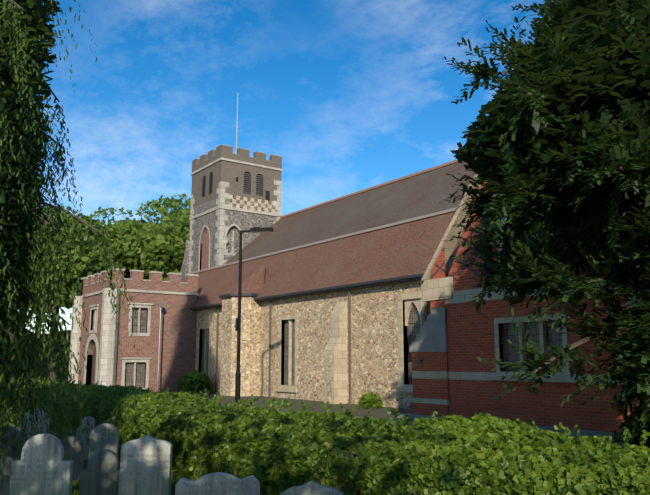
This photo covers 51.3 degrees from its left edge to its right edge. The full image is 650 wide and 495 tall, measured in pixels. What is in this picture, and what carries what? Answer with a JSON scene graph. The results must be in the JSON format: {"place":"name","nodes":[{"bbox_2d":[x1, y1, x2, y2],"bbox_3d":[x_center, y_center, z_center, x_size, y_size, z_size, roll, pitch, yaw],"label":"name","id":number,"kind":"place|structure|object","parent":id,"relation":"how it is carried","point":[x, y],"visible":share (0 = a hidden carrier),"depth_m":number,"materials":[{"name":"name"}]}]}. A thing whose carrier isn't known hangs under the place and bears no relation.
{"place":"outdoors","nodes":[
{"label":"outdoors","id":0,"kind":"place"},
{"bbox_2d":[0,0,139,487],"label":"weeping willow tree","id":1,"kind":"object","parent":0,"point":[25,29],"depth_m":10.55,"materials":[{"name":"green plant"}]},
{"bbox_2d":[91,344,95,384],"bbox_3d":[-12.207,6.287,36.217,0.001,2.700,1.700,7,-11,-35],"label":"church door","id":2,"kind":"structure","parent":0,"point":[93,366],"depth_m":36.66,"materials":[{"name":"brown wood"}]},
{"bbox_2d":[180,197,279,281],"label":"tower wall","id":3,"kind":"structure","parent":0,"point":[244,220],"depth_m":41.57,"materials":[{"name":"grey stone"}]},
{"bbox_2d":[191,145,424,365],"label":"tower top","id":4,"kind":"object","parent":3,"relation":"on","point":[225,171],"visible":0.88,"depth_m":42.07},
{"bbox_2d":[202,173,262,196],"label":"belfry louvres","id":5,"kind":"object","parent":4,"relation":"in","point":[248,184],"visible":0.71,"depth_m":42.11,"materials":[{"name":"grey wood"}]},
{"bbox_2d":[18,0,565,333],"label":"sky","id":6,"kind":"structure","parent":0,"point":[352,96],"materials":[{"name":"blue"}]},
{"bbox_2d":[1,379,623,469],"bbox_3d":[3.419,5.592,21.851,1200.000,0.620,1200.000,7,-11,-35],"label":"ground","id":7,"kind":"structure","parent":0,"point":[378,413],"depth_m":23.41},
{"bbox_2d":[0,425,17,433],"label":"gravestone","id":8,"kind":"object","parent":7,"relation":"on","point":[12,428],"visible":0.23,"depth_m":13.04,"materials":[{"name":"grey stone"}]},
{"bbox_2d":[0,456,20,494],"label":"gravestone","id":9,"kind":"object","parent":7,"relation":"on","point":[6,474],"visible":0.38,"depth_m":9.33,"materials":[{"name":"grey stone"}]},
{"bbox_2d":[0,431,22,458],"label":"gravestone","id":10,"kind":"object","parent":7,"relation":"on","point":[9,442],"visible":0.38,"depth_m":12.74,"materials":[{"name":"grey stone"}]},
{"bbox_2d":[21,409,48,445],"bbox_3d":[-5.953,4.022,13.854,0.520,1.405,0.138,1,-9,-6],"label":"gravestone","id":11,"kind":"object","parent":7,"relation":"on","point":[44,425],"visible":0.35,"depth_m":13.86,"materials":[{"name":"grey stone"}]},
{"bbox_2d":[8,330,70,379],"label":"hedge row","id":12,"kind":"object","parent":7,"relation":"on","point":[36,368],"visible":0.04,"depth_m":56.59,"materials":[{"name":"green plant"}]},
{"bbox_2d":[9,434,72,494],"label":"gravestone","id":13,"kind":"object","parent":7,"relation":"on","point":[42,466],"visible":1,"depth_m":8.44,"materials":[{"name":"grey stone"}]},
{"bbox_2d":[0,147,87,464],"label":"tree","id":14,"kind":"object","parent":7,"relation":"on","point":[42,257],"depth_m":10.31,"materials":[{"name":"green plant"}]},
{"bbox_2d":[44,300,60,381],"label":"tree","id":15,"kind":"object","parent":7,"relation":"on","point":[50,371],"visible":0.1,"depth_m":49.25,"materials":[{"name":"green plant"}]},
{"bbox_2d":[47,206,140,274],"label":"tree","id":16,"kind":"object","parent":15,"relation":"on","point":[89,220],"visible":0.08,"depth_m":49.53,"materials":[{"name":"green plant"}]},
{"bbox_2d":[61,436,83,480],"bbox_3d":[-4.502,3.869,11.899,0.450,1.068,0.110,2,-10,-15],"label":"gravestone","id":17,"kind":"object","parent":7,"relation":"on","point":[70,444],"visible":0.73,"depth_m":11.90,"materials":[{"name":"grey stone"}]},
{"bbox_2d":[76,416,96,459],"bbox_3d":[-5.190,4.235,14.780,0.500,1.059,0.110,0,-9,2],"label":"gravestone","id":18,"kind":"object","parent":7,"relation":"on","point":[80,435],"visible":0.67,"depth_m":14.76,"materials":[{"name":"grey stone"}]},
{"bbox_2d":[79,449,119,494],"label":"gravestone","id":19,"kind":"object","parent":7,"relation":"on","point":[100,475],"visible":0.94,"depth_m":9.55,"materials":[{"name":"grey stone"}]},
{"bbox_2d":[88,423,118,459],"bbox_3d":[-3.942,3.782,12.020,0.500,1.273,0.148,2,-10,-10],"label":"gravestone","id":20,"kind":"object","parent":7,"relation":"on","point":[104,436],"visible":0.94,"depth_m":12.04,"materials":[{"name":"grey stone"}]},
{"bbox_2d":[59,431,196,494],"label":"grass","id":21,"kind":"structure","parent":7,"relation":"on","point":[175,478],"depth_m":11.13,"materials":[{"name":"green plant"}]},
{"bbox_2d":[78,228,208,391],"bbox_3d":[-9.653,3.107,38.586,6.870,9.750,5.408,7,-11,-35],"label":"brick porch","id":22,"kind":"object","parent":7,"relation":"on","point":[177,350],"visible":0.54,"depth_m":35.93,"materials":[{"name":"red brick"}]},
{"bbox_2d":[119,435,171,494],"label":"gravestone","id":23,"kind":"object","parent":7,"relation":"on","point":[146,465],"visible":1,"depth_m":8.87,"materials":[{"name":"grey stone"}]},
{"bbox_2d":[157,302,162,391],"bbox_3d":[-8.571,5.111,34.991,0.200,4.620,0.200,7,-11,-35],"label":"drainpipe","id":24,"kind":"object","parent":7,"relation":"on","point":[160,304],"visible":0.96,"depth_m":34.98,"materials":[{"name":"grey"}]},
{"bbox_2d":[68,93,282,389],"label":"trim","id":25,"kind":"structure","parent":7,"relation":"on","point":[107,354],"depth_m":36.77,"materials":[{"name":"beige stone"}]},
{"bbox_2d":[177,370,213,393],"bbox_3d":[-6.428,6.685,33.575,1.807,1.250,1.875,7,-11,-35],"label":"shrub","id":26,"kind":"object","parent":7,"relation":"on","point":[196,381],"visible":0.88,"depth_m":33.10,"materials":[{"name":"green plant"}]},
{"bbox_2d":[175,472,259,494],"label":"gravestone","id":27,"kind":"object","parent":7,"relation":"on","point":[218,483],"visible":1,"depth_m":6.88,"materials":[{"name":"grey stone"}]},
{"bbox_2d":[195,280,420,408],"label":"flint wall","id":28,"kind":"structure","parent":7,"relation":"on","point":[374,343],"depth_m":27.72,"materials":[{"name":"beige stone"}]},
{"bbox_2d":[190,269,449,310],"bbox_3d":[-3.213,2.225,30.750,1.310,0.370,26.900,7,-11,-35],"label":"gutter","id":29,"kind":"object","parent":28,"relation":"attached to","point":[401,279],"visible":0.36,"depth_m":26.64,"materials":[{"name":"black metal"}]},
{"bbox_2d":[181,211,465,306],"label":"lower roof","id":30,"kind":"structure","parent":28,"relation":"on","point":[405,249],"depth_m":28.06,"materials":[{"name":"brown tile"}]},
{"bbox_2d":[187,207,457,273],"bbox_3d":[-1.999,-2.804,32.271,10.400,8.550,27.200,7,-11,-35],"label":"roof flashing","id":31,"kind":"object","parent":30,"relation":"on","point":[361,232],"visible":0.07,"depth_m":30.00,"materials":[{"name":"grey metal"}]},
{"bbox_2d":[281,480,343,494],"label":"gravestone","id":32,"kind":"object","parent":7,"relation":"on","point":[312,487],"visible":1,"depth_m":7.53,"materials":[{"name":"grey stone"}]},
{"bbox_2d":[0,375,649,494],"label":"hedge","id":33,"kind":"object","parent":7,"relation":"on","point":[480,454],"depth_m":8.20,"materials":[{"name":"green plant"}]},
{"bbox_2d":[357,391,382,408],"bbox_3d":[1.558,5.252,23.171,0.954,0.656,0.981,7,-11,-35],"label":"shrub","id":34,"kind":"object","parent":7,"relation":"on","point":[368,399],"visible":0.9,"depth_m":22.91,"materials":[{"name":"green plant"}]},
{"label":"tree wood","id":35,"kind":"object","parent":7,"relation":"on","visible":0},
{"bbox_2d":[15,206,107,308],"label":"tree","id":36,"kind":"object","parent":35,"relation":"attached to","point":[82,263],"visible":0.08,"depth_m":42.58,"materials":[{"name":"green plant"}]},
{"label":"tree wood","id":37,"kind":"object","parent":7,"relation":"on","visible":0},
{"bbox_2d":[114,193,190,280],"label":"tree","id":38,"kind":"object","parent":37,"relation":"on","point":[161,246],"visible":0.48,"depth_m":48.76,"materials":[{"name":"green plant"}]},
{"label":"tree wood","id":39,"kind":"object","parent":7,"relation":"on","visible":0},
{"bbox_2d":[135,195,189,232],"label":"tree","id":40,"kind":"object","parent":39,"relation":"on","point":[156,205],"depth_m":59.46,"materials":[{"name":"green plant"}]},
{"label":"tree wood","id":41,"kind":"object","parent":7,"relation":"on","visible":0},
{"bbox_2d":[96,218,148,279],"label":"tree","id":42,"kind":"object","parent":41,"relation":"on","point":[119,237],"visible":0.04,"depth_m":52.09,"materials":[{"name":"green plant"}]},
{"bbox_2d":[94,289,561,403],"bbox_3d":[-2.605,3.849,26.876,4.800,4.460,27.800,7,-11,-35],"label":"trim","id":43,"kind":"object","parent":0,"point":[349,305],"visible":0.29,"depth_m":29.81,"materials":[{"name":"beige stone"}]},
{"bbox_2d":[224,158,475,263],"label":"upper roof","id":44,"kind":"structure","parent":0,"point":[425,193],"depth_m":32.27,"materials":[{"name":"brown tile"}]},
{"bbox_2d":[280,159,457,217],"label":"roof ridge","id":45,"kind":"structure","parent":44,"relation":"on","point":[388,182],"depth_m":35.16,"materials":[{"name":"brown tile"}]},
{"bbox_2d":[124,172,646,432],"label":"church","id":46,"kind":"structure","parent":0,"point":[470,335],"depth_m":18.03,"materials":[{"name":"red brick"}]},
{"bbox_2d":[192,144,646,441],"bbox_3d":[0.489,-0.781,29.704,5.046,14.520,34.441,4,-10,-25],"label":"stone coping","id":47,"kind":"object","parent":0,"point":[431,336],"visible":0.33,"depth_m":18.96,"materials":[{"name":"grey stone"}]},
{"bbox_2d":[431,180,646,279],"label":"gable wall","id":48,"kind":"structure","parent":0,"point":[456,272],"depth_m":18.52,"materials":[{"name":"red brick"}]},
{"bbox_2d":[439,0,649,403],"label":"yew tree","id":49,"kind":"object","parent":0,"point":[594,55],"depth_m":8.70,"materials":[{"name":"green plant"}]},
{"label":"tree","id":50,"kind":"object","parent":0,"visible":0},
{"bbox_2d":[67,206,140,307],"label":"tree","id":51,"kind":"object","parent":50,"relation":"on","point":[104,212],"depth_m":61.78,"materials":[{"name":"green plant"}]},
{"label":"church path","id":52,"kind":"structure","parent":0,"visible":0},
{"bbox_2d":[235,227,272,404],"bbox_3d":[-2.311,2.268,21.858,0.260,5.940,1.190,35,-36,-74],"label":"lamp post","id":53,"kind":"object","parent":52,"relation":"on","point":[238,330],"visible":0.88,"depth_m":21.94,"materials":[{"name":"black metal"}]},
{"bbox_2d":[560,217,649,448],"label":"tree","id":54,"kind":"object","parent":52,"relation":"on","point":[636,380],"depth_m":7.75,"materials":[{"name":"green plant"}]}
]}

